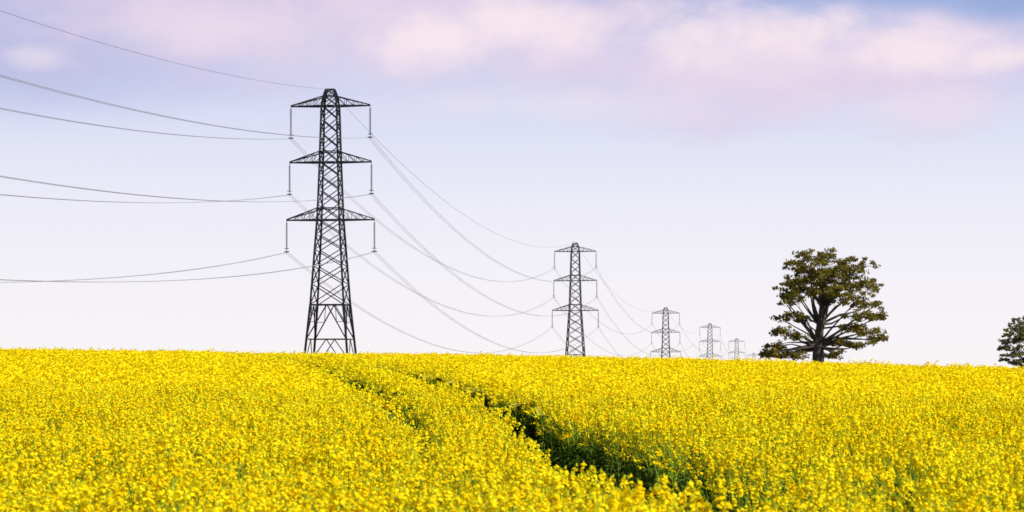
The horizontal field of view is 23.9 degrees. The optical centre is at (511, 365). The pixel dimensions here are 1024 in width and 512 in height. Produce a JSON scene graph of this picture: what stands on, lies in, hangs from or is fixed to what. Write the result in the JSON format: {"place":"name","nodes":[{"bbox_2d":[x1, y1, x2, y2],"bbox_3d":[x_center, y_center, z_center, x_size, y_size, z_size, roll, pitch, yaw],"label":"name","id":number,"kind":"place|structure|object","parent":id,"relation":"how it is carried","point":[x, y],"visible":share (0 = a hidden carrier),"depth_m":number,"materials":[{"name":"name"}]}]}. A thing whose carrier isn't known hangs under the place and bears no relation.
{"place":"outdoors","nodes":[
{"label":"outdoors","id":0,"kind":"place"},
{"bbox_2d":[0,346,1023,511],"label":"rapeseed field","id":1,"kind":"structure","parent":0,"point":[116,430],"depth_m":30.32,"materials":[{"name":"yellow plant"}]},
{"bbox_2d":[285,358,926,414],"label":"rapeseed leaf layer","id":2,"kind":"object","parent":1,"relation":"on","point":[511,406],"visible":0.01,"depth_m":55.32,"materials":[{"name":"green plant"}]},
{"bbox_2d":[0,0,1023,367],"label":"sky","id":3,"kind":"structure","parent":0,"point":[694,146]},
{"bbox_2d":[361,396,704,510],"bbox_3d":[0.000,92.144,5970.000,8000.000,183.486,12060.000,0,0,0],"label":"ground","id":4,"kind":"structure","parent":0,"point":[529,435],"depth_m":54.29,"materials":[{"name":"soil"}]},
{"bbox_2d":[284,88,376,353],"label":"electricity pylon","id":5,"kind":"object","parent":4,"relation":"on","point":[338,138],"visible":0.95,"depth_m":364.37,"materials":[{"name":"metal"}]},
{"bbox_2d":[0,10,745,358],"bbox_3d":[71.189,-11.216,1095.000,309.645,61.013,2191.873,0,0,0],"label":"power lines","id":6,"kind":"structure","parent":5,"relation":"hanging from","point":[298,204],"depth_m":321.85,"materials":[{"name":"metal"}]},
{"bbox_2d":[552,243,598,356],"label":"electricity pylon","id":7,"kind":"object","parent":4,"relation":"on","point":[578,251],"visible":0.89,"depth_m":703.52,"materials":[{"name":"metal"}]},
{"bbox_2d":[650,307,680,358],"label":"electricity pylon","id":8,"kind":"object","parent":4,"relation":"on","point":[667,332],"visible":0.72,"depth_m":1072.24,"materials":[{"name":"metal"}]},
{"bbox_2d":[698,323,721,358],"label":"electricity pylon","id":9,"kind":"object","parent":4,"relation":"on","point":[710,327],"visible":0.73,"depth_m":1440.85,"materials":[{"name":"metal"}]},
{"bbox_2d":[728,338,744,358],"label":"electricity pylon","id":10,"kind":"object","parent":4,"relation":"on","point":[735,347],"visible":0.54,"depth_m":1820.30,"materials":[{"name":"metal"}]},
{"bbox_2d":[758,247,888,363],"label":"oak tree","id":11,"kind":"object","parent":4,"relation":"on","point":[818,343],"visible":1,"depth_m":297.92,"materials":[{"name":"green plant"}]},
{"bbox_2d":[996,316,1023,367],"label":"oak tree","id":12,"kind":"object","parent":4,"relation":"on","point":[1017,339],"visible":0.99,"depth_m":468.79,"materials":[{"name":"green plant"}]}
]}

